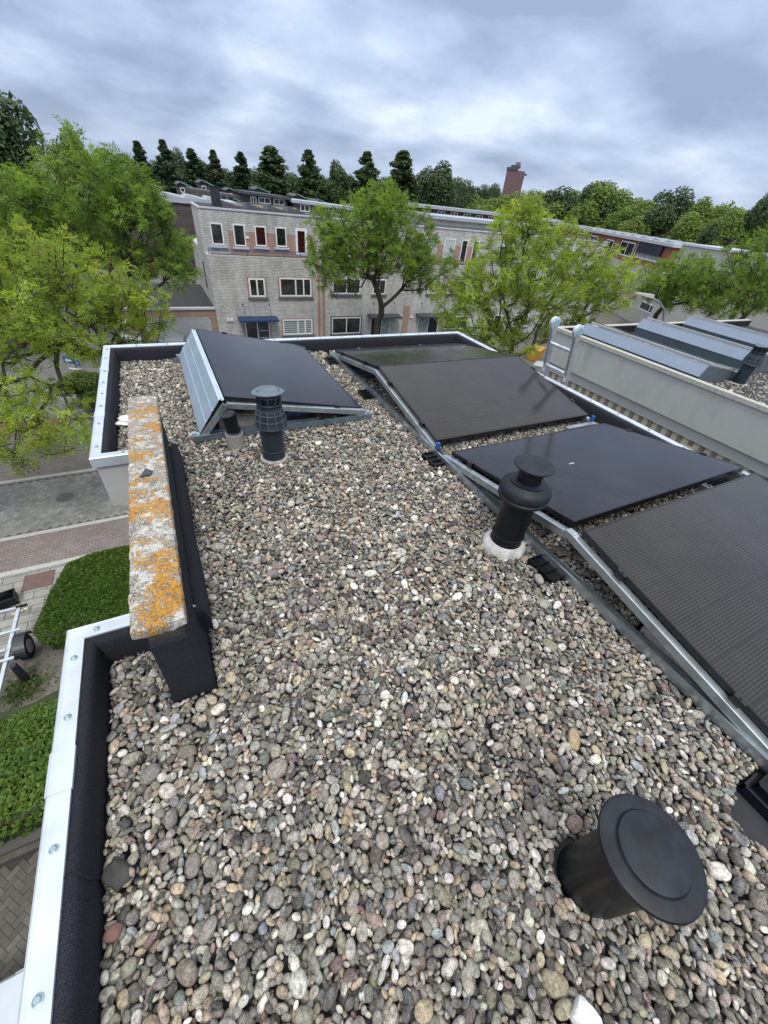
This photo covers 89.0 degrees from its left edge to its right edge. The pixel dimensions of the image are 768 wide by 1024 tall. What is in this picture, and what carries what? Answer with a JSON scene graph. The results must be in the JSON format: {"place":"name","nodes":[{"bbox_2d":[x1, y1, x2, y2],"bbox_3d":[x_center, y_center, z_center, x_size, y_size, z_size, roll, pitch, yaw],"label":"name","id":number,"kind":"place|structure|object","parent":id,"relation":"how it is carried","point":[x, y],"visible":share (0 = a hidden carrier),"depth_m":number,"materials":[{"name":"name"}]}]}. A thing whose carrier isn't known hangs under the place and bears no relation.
{"place":"outdoors","nodes":[
{"label":"outdoors","id":0,"kind":"place"},
{"bbox_2d":[0,849,38,980],"bbox_3d":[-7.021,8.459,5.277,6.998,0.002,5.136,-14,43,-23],"label":"driveway paving","id":1,"kind":"structure","parent":0,"point":[10,917],"depth_m":6.97,"materials":[{"name":"brick"}]},
{"bbox_2d":[0,968,23,1023],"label":"parked car","id":2,"kind":"object","parent":1,"relation":"on","point":[10,989],"visible":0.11,"depth_m":5.73,"materials":[{"name":"white paint"}]},
{"bbox_2d":[0,564,64,656],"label":"pavement slabs","id":3,"kind":"structure","parent":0,"point":[33,600],"depth_m":11.76,"materials":[{"name":"concrete"}]},
{"bbox_2d":[0,588,18,609],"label":"plastic crate","id":4,"kind":"object","parent":3,"relation":"on","point":[9,598],"visible":0.99,"depth_m":11.63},
{"bbox_2d":[21,569,54,591],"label":"red slab","id":5,"kind":"structure","parent":3,"relation":"on","point":[38,580],"depth_m":12.40,"materials":[{"name":"concrete"}]},
{"bbox_2d":[0,645,64,711],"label":"forecourt paving","id":6,"kind":"structure","parent":0,"point":[40,654],"depth_m":10.23,"materials":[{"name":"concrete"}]},
{"bbox_2d":[0,603,34,696],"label":"car trailer","id":7,"kind":"object","parent":6,"relation":"on","point":[21,645],"visible":0.99,"depth_m":10.17,"materials":[{"name":"silver metal"}]},
{"bbox_2d":[0,654,61,712],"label":"weeds","id":8,"kind":"object","parent":6,"relation":"on","point":[24,690],"visible":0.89,"depth_m":9.83,"materials":[{"name":"plant"}]},
{"bbox_2d":[0,449,91,480],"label":"strip paving","id":9,"kind":"structure","parent":0,"point":[80,461],"depth_m":17.06,"materials":[{"name":"brick"}]},
{"bbox_2d":[0,211,176,478],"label":"ash tree","id":10,"kind":"object","parent":9,"relation":"on","point":[41,326],"visible":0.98,"depth_m":13.25,"materials":[{"name":"green plant"}]},
{"bbox_2d":[0,428,92,459],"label":"parking bay paving","id":11,"kind":"structure","parent":0,"point":[12,440],"depth_m":18.30,"materials":[{"name":"brick"}]},
{"bbox_2d":[0,468,97,484],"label":"kerb far road","id":12,"kind":"structure","parent":0,"point":[46,476],"depth_m":16.37,"materials":[{"name":"concrete"}]},
{"bbox_2d":[0,471,128,537],"bbox_3d":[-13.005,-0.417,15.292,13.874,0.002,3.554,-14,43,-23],"label":"road paving","id":13,"kind":"structure","parent":0,"point":[83,503],"depth_m":15.19,"materials":[{"name":"brick"}]},
{"bbox_2d":[0,517,128,572],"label":"side strip paving","id":14,"kind":"structure","parent":0,"point":[25,552],"depth_m":13.65,"materials":[{"name":"brick"}]},
{"bbox_2d":[0,514,128,541],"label":"curb","id":15,"kind":"structure","parent":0,"point":[61,528],"depth_m":14.22,"materials":[{"name":"concrete"}]},
{"bbox_2d":[0,261,198,456],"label":"street asphalt","id":16,"kind":"structure","parent":0,"point":[51,372],"depth_m":24.91,"materials":[{"name":"asphalt"}]},
{"bbox_2d":[0,165,75,347],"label":"background tree","id":17,"kind":"object","parent":16,"relation":"on","point":[27,261],"visible":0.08,"depth_m":23.28,"materials":[{"name":"green plant"}]},
{"bbox_2d":[0,89,95,297],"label":"background tree","id":18,"kind":"object","parent":16,"relation":"on","point":[12,141],"visible":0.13,"depth_m":27.82,"materials":[{"name":"green plant"}]},
{"bbox_2d":[53,369,99,410],"bbox_3d":[-15.431,-6.375,20.448,3.368,2.270,2.476,8,39,1],"label":"bush","id":19,"kind":"object","parent":16,"relation":"on","point":[83,383],"visible":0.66,"depth_m":19.60,"materials":[{"name":"green plant"}]},
{"bbox_2d":[46,127,128,279],"bbox_3d":[-29.515,-30.695,39.946,5.261,12.701,7.158,24,42,20],"label":"background tree","id":20,"kind":"object","parent":16,"relation":"on","point":[62,144],"visible":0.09,"depth_m":36.84,"materials":[{"name":"green plant"}]},
{"bbox_2d":[0,114,204,343],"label":"ash tree","id":21,"kind":"object","parent":16,"relation":"on","point":[116,204],"visible":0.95,"depth_m":18.55,"materials":[{"name":"green plant"}]},
{"bbox_2d":[122,283,218,342],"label":"garage","id":22,"kind":"structure","parent":16,"relation":"on","point":[194,309],"depth_m":29.37,"materials":[{"name":"brown brick"}]},
{"bbox_2d":[137,319,210,342],"bbox_3d":[-15.516,-13.313,29.180,4.950,1.960,0.055,-14,43,-23],"label":"roller door","id":23,"kind":"structure","parent":22,"relation":"in","point":[184,327],"depth_m":29.13,"materials":[{"name":"metal"}]},
{"bbox_2d":[302,175,458,334],"bbox_3d":[-0.045,-15.324,26.365,11.029,11.517,6.745,-14,43,-23],"label":"ash tree","id":24,"kind":"object","parent":16,"relation":"on","point":[377,238],"visible":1,"depth_m":23.82,"materials":[{"name":"green plant"}]},
{"bbox_2d":[98,195,236,271],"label":"flat roof building","id":25,"kind":"structure","parent":0,"point":[184,220],"depth_m":48.94,"materials":[{"name":"brick"}]},
{"bbox_2d":[190,202,322,338],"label":"terraced house","id":26,"kind":"structure","parent":0,"point":[254,282],"depth_m":29.30,"materials":[{"name":"grey brick"}]},
{"bbox_2d":[209,222,227,247],"bbox_3d":[-11.719,-19.448,27.453,1.132,1.432,0.180,-14,43,-23],"label":"window","id":27,"kind":"structure","parent":26,"relation":"in","point":[216,229],"depth_m":27.46,"materials":[{"name":"white paint"}]},
{"bbox_2d":[232,224,248,249],"bbox_3d":[-10.361,-19.776,28.056,1.132,1.473,0.180,-14,43,-23],"label":"window","id":28,"kind":"structure","parent":26,"relation":"in","point":[238,229],"depth_m":28.05,"materials":[{"name":"white paint"}]},
{"bbox_2d":[246,276,268,299],"bbox_3d":[-9.540,-16.851,29.418,1.510,1.510,0.180,-14,43,-23],"label":"window","id":29,"kind":"structure","parent":26,"relation":"in","point":[256,286],"depth_m":29.42,"materials":[{"name":"white paint"}]},
{"bbox_2d":[245,322,270,338],"bbox_3d":[-10.088,-14.378,31.303,1.880,1.860,0.110,-14,43,-23],"label":"door","id":30,"kind":"structure","parent":26,"relation":"in","point":[261,330],"depth_m":31.18,"materials":[{"name":"white paint"}]},
{"bbox_2d":[277,276,313,298],"bbox_3d":[-6.898,-17.530,30.553,2.840,1.540,0.180,-14,43,-23],"label":"window","id":31,"kind":"structure","parent":26,"relation":"in","point":[289,287],"depth_m":30.54,"materials":[{"name":"white paint"}]},
{"bbox_2d":[281,318,314,337],"bbox_3d":[-7.131,-15.300,32.393,2.800,1.440,0.180,-14,43,-23],"label":"window","id":32,"kind":"structure","parent":26,"relation":"in","point":[293,327],"depth_m":32.37,"materials":[{"name":"white paint"}]},
{"bbox_2d":[235,189,290,205],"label":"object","id":33,"kind":"structure","parent":0,"point":[257,197],"depth_m":55.51,"materials":[{"name":"white paint"}]},
{"bbox_2d":[0,158,630,856],"bbox_3d":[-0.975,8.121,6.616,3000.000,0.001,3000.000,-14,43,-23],"label":"ground","id":34,"kind":"structure","parent":0,"point":[36,834],"depth_m":38.09,"materials":[{"name":"green soil"}]},
{"bbox_2d":[0,839,39,865],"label":"kerb driveway","id":35,"kind":"structure","parent":34,"relation":"on","point":[19,852],"depth_m":7.50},
{"bbox_2d":[0,690,58,846],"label":"hedge","id":36,"kind":"object","parent":34,"relation":"on","point":[26,736],"visible":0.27,"depth_m":7.89,"materials":[{"name":"green plant"}]},
{"bbox_2d":[0,554,86,577],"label":"curb","id":37,"kind":"structure","parent":34,"relation":"on","point":[32,568],"depth_m":12.74,"materials":[{"name":"concrete"}]},
{"bbox_2d":[32,544,129,649],"bbox_3d":[-8.496,2.335,11.863,3.323,0.900,3.690,-14,43,-23],"label":"shrub bed","id":38,"kind":"object","parent":34,"relation":"on","point":[91,588],"visible":0.6,"depth_m":11.25,"materials":[{"name":"plant"}]},
{"bbox_2d":[128,140,166,189],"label":"background tree","id":39,"kind":"object","parent":34,"relation":"on","point":[139,152],"visible":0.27,"depth_m":83.66,"materials":[{"name":"green plant"}]},
{"bbox_2d":[151,139,182,193],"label":"background tree","id":40,"kind":"object","parent":34,"relation":"on","point":[165,165],"visible":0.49,"depth_m":85.83,"materials":[{"name":"green plant"}]},
{"bbox_2d":[181,148,212,187],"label":"background tree","id":41,"kind":"object","parent":34,"relation":"on","point":[193,172],"visible":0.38,"depth_m":87.34,"materials":[{"name":"green plant"}]},
{"bbox_2d":[203,149,228,191],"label":"background tree","id":42,"kind":"object","parent":34,"relation":"on","point":[216,173],"visible":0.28,"depth_m":88.81,"materials":[{"name":"green plant"}]},
{"bbox_2d":[230,151,252,190],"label":"background tree","id":43,"kind":"object","parent":34,"relation":"on","point":[241,175],"visible":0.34,"depth_m":90.43,"materials":[{"name":"green plant"}]},
{"bbox_2d":[248,145,303,196],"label":"background tree","id":44,"kind":"object","parent":34,"relation":"on","point":[270,171],"visible":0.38,"depth_m":85.60,"materials":[{"name":"green plant"}]},
{"bbox_2d":[285,149,329,200],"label":"background tree","id":45,"kind":"object","parent":34,"relation":"on","point":[308,182],"visible":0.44,"depth_m":87.60,"materials":[{"name":"green plant"}]},
{"bbox_2d":[322,159,355,204],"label":"background tree","id":46,"kind":"object","parent":34,"relation":"on","point":[338,184],"visible":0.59,"depth_m":88.33,"materials":[{"name":"green plant"}]},
{"bbox_2d":[287,198,405,219],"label":"board clad row","id":47,"kind":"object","parent":34,"relation":"on","point":[302,205],"visible":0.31,"depth_m":57.49,"materials":[{"name":"white paint"}]},
{"bbox_2d":[303,212,409,336],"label":"terraced house","id":48,"kind":"structure","parent":34,"relation":"on","point":[345,313],"depth_m":33.72,"materials":[{"name":"grey brick"}]},
{"bbox_2d":[330,316,361,335],"bbox_3d":[-3.274,-16.238,34.097,3.000,1.580,0.180,-14,43,-23],"label":"window","id":49,"kind":"structure","parent":48,"relation":"in","point":[339,325],"depth_m":34.07,"materials":[{"name":"white paint"}]},
{"bbox_2d":[346,151,382,202],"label":"background tree","id":50,"kind":"object","parent":34,"relation":"on","point":[363,175],"visible":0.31,"depth_m":88.09,"materials":[{"name":"green plant"}]},
{"bbox_2d":[17,331,767,1023],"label":"flat roof house","id":51,"kind":"structure","parent":34,"relation":"on","point":[63,971],"depth_m":1.31,"materials":[{"name":"gravel"}]},
{"bbox_2d":[128,395,217,702],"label":"parapet wall","id":52,"kind":"structure","parent":51,"relation":"on","point":[163,619],"depth_m":1.50,"materials":[{"name":"concrete"}]},
{"bbox_2d":[220,410,244,450],"bbox_3d":[-1.109,-0.589,2.868,0.136,0.320,0.126,-14,43,-23],"label":"pipe spigot","id":53,"kind":"object","parent":51,"relation":"on","point":[234,436],"visible":0.96,"depth_m":2.83,"materials":[{"name":"black plastic"}]},
{"bbox_2d":[251,385,287,464],"bbox_3d":[-0.780,-0.578,2.706,0.222,0.559,0.222,-14,43,-23],"label":"roof vent","id":54,"kind":"object","parent":51,"relation":"on","point":[270,422],"visible":0.98,"depth_m":2.59,"materials":[{"name":"grey plastic"}]},
{"bbox_2d":[482,454,554,560],"bbox_3d":[0.742,-0.020,2.168,0.274,0.581,0.274,-14,43,-23],"label":"flue terminal","id":55,"kind":"object","parent":51,"relation":"on","point":[525,492],"visible":1,"depth_m":2.05,"materials":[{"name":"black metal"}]},
{"bbox_2d":[324,352,767,822],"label":"mounting frame","id":56,"kind":"object","parent":51,"relation":"on","point":[706,694],"visible":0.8,"depth_m":1.93,"materials":[{"name":"metal"}]},
{"bbox_2d":[335,343,515,368],"bbox_3d":[0.455,-1.820,4.493,1.785,0.049,1.134,-14,33,-23],"label":"solar panel","id":57,"kind":"object","parent":56,"relation":"on","point":[375,357],"visible":0.91,"depth_m":4.39,"materials":[{"name":"glass"}]},
{"bbox_2d":[378,356,588,442],"bbox_3d":[0.959,-1.152,3.747,1.785,0.049,1.134,-14,53,-23],"label":"solar panel","id":58,"kind":"object","parent":56,"relation":"on","point":[447,401],"visible":0.96,"depth_m":3.66,"materials":[{"name":"glass"}]},
{"bbox_2d":[452,423,743,525],"bbox_3d":[1.553,-0.380,2.902,1.785,0.049,1.134,-14,33,-23],"label":"solar panel","id":59,"kind":"object","parent":56,"relation":"on","point":[603,469],"visible":0.9,"depth_m":2.78,"materials":[{"name":"grey"}]},
{"bbox_2d":[581,472,767,736],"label":"solar panel","id":60,"kind":"object","parent":56,"relation":"on","point":[691,570],"visible":1,"depth_m":1.98,"materials":[{"name":"glass"}]},
{"bbox_2d":[639,618,709,683],"bbox_3d":[1.430,0.631,1.857,0.257,0.050,0.298,-14,43,-23],"label":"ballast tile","id":61,"kind":"object","parent":56,"relation":"on","point":[651,637],"visible":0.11,"depth_m":1.84,"materials":[{"name":"concrete"}]},
{"bbox_2d":[557,793,707,925],"bbox_3d":[0.649,0.993,1.091,0.250,0.415,0.250,-14,43,-23],"label":"mushroom vent","id":62,"kind":"object","parent":51,"relation":"on","point":[630,853],"visible":0.99,"depth_m":0.98,"materials":[{"name":"black plastic"}]},
{"bbox_2d":[381,150,422,202],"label":"background tree","id":63,"kind":"object","parent":34,"relation":"on","point":[402,174],"visible":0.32,"depth_m":87.72,"materials":[{"name":"green plant"}]},
{"bbox_2d":[410,160,459,207],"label":"background tree","id":64,"kind":"object","parent":34,"relation":"on","point":[434,187],"visible":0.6,"depth_m":87.59,"materials":[{"name":"green plant"}]},
{"bbox_2d":[450,176,467,208],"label":"background tree","id":65,"kind":"object","parent":34,"relation":"on","point":[459,187],"visible":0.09,"depth_m":98.13,"materials":[{"name":"green plant"}]},
{"bbox_2d":[397,203,565,226],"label":"pale roof building","id":66,"kind":"structure","parent":34,"relation":"on","point":[435,209],"depth_m":75.01,"materials":[{"name":"white paint"}]},
{"bbox_2d":[495,188,543,213],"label":"background tree","id":67,"kind":"object","parent":34,"relation":"on","point":[509,197],"visible":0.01,"depth_m":99.14,"materials":[{"name":"green plant"}]},
{"bbox_2d":[427,192,646,359],"bbox_3d":[8.483,-11.043,22.519,13.730,11.309,6.900,-14,43,-23],"label":"ash tree","id":68,"kind":"object","parent":34,"relation":"on","point":[509,284],"visible":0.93,"depth_m":20.24,"materials":[{"name":"green plant"}]},
{"bbox_2d":[541,185,578,219],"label":"background tree","id":69,"kind":"object","parent":34,"relation":"on","point":[567,197],"visible":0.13,"depth_m":92.36,"materials":[{"name":"green plant"}]},
{"bbox_2d":[541,316,583,385],"bbox_3d":[2.258,1.583,7.396,1.964,9.682,0.368,-14,43,-23],"label":"ladder","id":70,"kind":"object","parent":34,"relation":"on","point":[577,331],"visible":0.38,"depth_m":4.17,"materials":[{"name":"metal"}]},
{"bbox_2d":[561,201,608,227],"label":"background tree","id":71,"kind":"object","parent":34,"relation":"on","point":[588,215],"visible":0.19,"depth_m":82.55,"materials":[{"name":"green plant"}]},
{"bbox_2d":[578,180,622,227],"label":"background tree","id":72,"kind":"object","parent":34,"relation":"on","point":[586,192],"visible":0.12,"depth_m":83.99,"materials":[{"name":"green plant"}]},
{"bbox_2d":[572,181,633,227],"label":"background tree","id":73,"kind":"object","parent":34,"relation":"on","point":[617,197],"visible":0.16,"depth_m":82.29,"materials":[{"name":"green plant"}]},
{"bbox_2d":[596,205,633,230],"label":"background tree","id":74,"kind":"object","parent":34,"relation":"on","point":[613,221],"visible":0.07,"depth_m":76.45,"materials":[{"name":"green plant"}]},
{"bbox_2d":[551,222,695,322],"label":"red brick house","id":75,"kind":"structure","parent":34,"relation":"on","point":[648,249],"depth_m":54.12,"materials":[{"name":"brick"}]},
{"bbox_2d":[615,215,651,235],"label":"background tree","id":76,"kind":"object","parent":34,"relation":"on","point":[632,225],"visible":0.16,"depth_m":69.33,"materials":[{"name":"green plant"}]},
{"bbox_2d":[619,199,654,223],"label":"background tree","id":77,"kind":"object","parent":34,"relation":"on","point":[643,207],"visible":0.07,"depth_m":73.11,"materials":[{"name":"green plant"}]},
{"bbox_2d":[547,319,767,480],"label":"neighbour house","id":78,"kind":"structure","parent":34,"relation":"on","point":[698,416],"depth_m":5.26,"materials":[{"name":"stone"}]},
{"bbox_2d":[582,322,738,382],"bbox_3d":[4.156,-2.478,5.912,1.200,0.268,1.992,-14,43,-23],"label":"panel row","id":79,"kind":"object","parent":78,"relation":"on","point":[712,373],"visible":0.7,"depth_m":5.46,"materials":[{"name":"metal"}]},
{"bbox_2d":[618,333,767,403],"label":"gravel","id":80,"kind":"structure","parent":78,"relation":"on","point":[746,383],"depth_m":5.23,"materials":[{"name":"gravel"}]},
{"bbox_2d":[730,343,767,385],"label":"roof vent","id":81,"kind":"object","parent":80,"relation":"on","point":[752,360],"visible":0.98,"depth_m":5.14,"materials":[{"name":"black plastic"}]},
{"bbox_2d":[634,317,767,373],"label":"panel row","id":82,"kind":"object","parent":78,"relation":"on","point":[707,346],"visible":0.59,"depth_m":6.26,"materials":[{"name":"metal"}]},
{"bbox_2d":[681,315,767,349],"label":"panel row","id":83,"kind":"object","parent":78,"relation":"on","point":[735,334],"visible":0.84,"depth_m":7.11,"materials":[{"name":"metal"}]},
{"bbox_2d":[640,202,685,237],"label":"background tree","id":84,"kind":"object","parent":34,"relation":"on","point":[655,218],"visible":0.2,"depth_m":68.63,"materials":[{"name":"green plant"}]},
{"bbox_2d":[652,185,695,234],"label":"background tree","id":85,"kind":"object","parent":34,"relation":"on","point":[679,200],"visible":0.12,"depth_m":71.39,"materials":[{"name":"green plant"}]},
{"bbox_2d":[633,247,731,321],"bbox_3d":[23.173,-15.701,31.755,9.684,9.608,6.692,-14,43,-23],"label":"ash tree","id":86,"kind":"object","parent":34,"relation":"on","point":[668,292],"visible":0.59,"depth_m":29.16,"materials":[{"name":"green plant"}]},
{"bbox_2d":[665,211,719,242],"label":"background tree","id":87,"kind":"object","parent":34,"relation":"on","point":[690,231],"visible":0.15,"depth_m":61.98,"materials":[{"name":"green plant"}]},
{"bbox_2d":[648,239,767,330],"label":"grey block","id":88,"kind":"structure","parent":34,"relation":"on","point":[759,320],"depth_m":41.77,"materials":[{"name":"concrete"}]},
{"bbox_2d":[694,219,726,244],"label":"background tree","id":89,"kind":"object","parent":34,"relation":"on","point":[705,238],"visible":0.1,"depth_m":56.35,"materials":[{"name":"green plant"}]},
{"bbox_2d":[691,196,746,226],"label":"background tree","id":90,"kind":"object","parent":34,"relation":"on","point":[709,212],"visible":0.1,"depth_m":69.11,"materials":[{"name":"green plant"}]},
{"bbox_2d":[675,230,767,323],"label":"ash tree","id":91,"kind":"object","parent":34,"relation":"on","point":[748,285],"visible":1,"depth_m":25.56,"materials":[{"name":"green plant"}]},
{"bbox_2d":[705,207,743,246],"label":"background tree","id":92,"kind":"object","parent":34,"relation":"on","point":[727,221],"visible":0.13,"depth_m":54.62,"materials":[{"name":"green plant"}]},
{"bbox_2d":[719,219,767,249],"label":"background tree","id":93,"kind":"object","parent":34,"relation":"on","point":[755,233],"visible":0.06,"depth_m":54.23,"materials":[{"name":"green plant"}]},
{"bbox_2d":[738,193,767,249],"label":"background tree","id":94,"kind":"object","parent":34,"relation":"on","point":[758,215],"visible":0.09,"depth_m":53.47,"materials":[{"name":"green plant"}]},
{"bbox_2d":[0,0,767,210],"label":"sky","id":95,"kind":"structure","parent":0,"point":[646,97],"materials":[{"name":"grey"}]},
{"bbox_2d":[99,344,767,1023],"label":"gravel","id":96,"kind":"structure","parent":0,"point":[495,888],"depth_m":1.38,"materials":[{"name":"gravel"}]},
{"bbox_2d":[102,922,122,942],"bbox_3d":[-0.704,1.091,1.012,0.041,0.025,0.036,1,39,-7],"label":"reddish stone","id":97,"kind":"object","parent":96,"relation":"on","point":[112,933],"visible":1,"depth_m":1.01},
{"bbox_2d":[101,856,132,892],"bbox_3d":[-0.750,1.017,1.099,0.086,0.025,0.060,18,40,13],"label":"dark stone","id":98,"kind":"object","parent":96,"relation":"on","point":[115,877],"visible":1,"depth_m":1.09,"materials":[{"name":"stone"}]},
{"bbox_2d":[174,329,371,442],"bbox_3d":[-1.156,-1.331,3.700,1.480,0.314,1.817,-14,43,-23],"label":"mounting frame","id":99,"kind":"object","parent":96,"relation":"on","point":[205,393],"visible":0.81,"depth_m":3.22,"materials":[{"name":"metal"}]},
{"bbox_2d":[214,402,254,428],"bbox_3d":[-1.158,-0.798,3.186,0.401,0.102,0.281,-14,43,-23],"label":"ballast tile","id":100,"kind":"object","parent":99,"relation":"on","point":[245,418],"visible":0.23,"depth_m":3.09,"materials":[{"name":"concrete"}]},
{"bbox_2d":[196,329,361,407],"bbox_3d":[-1.068,-1.392,3.735,1.134,0.050,1.785,-4,39,-31],"label":"solar panel","id":101,"kind":"object","parent":99,"relation":"on","point":[242,367],"visible":0.85,"depth_m":3.59,"materials":[{"name":"glass"}]},
{"bbox_2d":[569,994,602,1023],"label":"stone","id":102,"kind":"object","parent":96,"relation":"on","point":[583,1011],"visible":1,"depth_m":0.96,"materials":[{"name":"stone"}]},
{"bbox_2d":[395,220,488,335],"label":"terraced house","id":103,"kind":"structure","parent":0,"point":[457,240],"depth_m":35.93,"materials":[{"name":"grey brick"}]},
{"bbox_2d":[417,317,438,332],"bbox_3d":[4.198,-17.861,37.611,2.300,1.950,0.110,-14,43,-23],"label":"window","id":104,"kind":"structure","parent":103,"relation":"in","point":[425,325],"depth_m":37.52,"materials":[{"name":"white paint"}]},
{"bbox_2d":[407,211,556,233],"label":"pale roof building","id":105,"kind":"structure","parent":0,"point":[444,219],"depth_m":58.93,"materials":[{"name":"grey brick"}]},
{"bbox_2d":[469,227,550,334],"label":"terraced house","id":106,"kind":"structure","parent":0,"point":[513,311],"depth_m":39.49,"materials":[{"name":"grey brick"}]},
{"bbox_2d":[502,162,526,199],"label":"tower block","id":107,"kind":"structure","parent":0,"point":[514,179],"depth_m":670.95,"materials":[{"name":"red brick"}]},
{"bbox_2d":[533,233,608,332],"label":"terraced house","id":108,"kind":"structure","parent":0,"point":[605,243],"depth_m":42.55,"materials":[{"name":"grey brick"}]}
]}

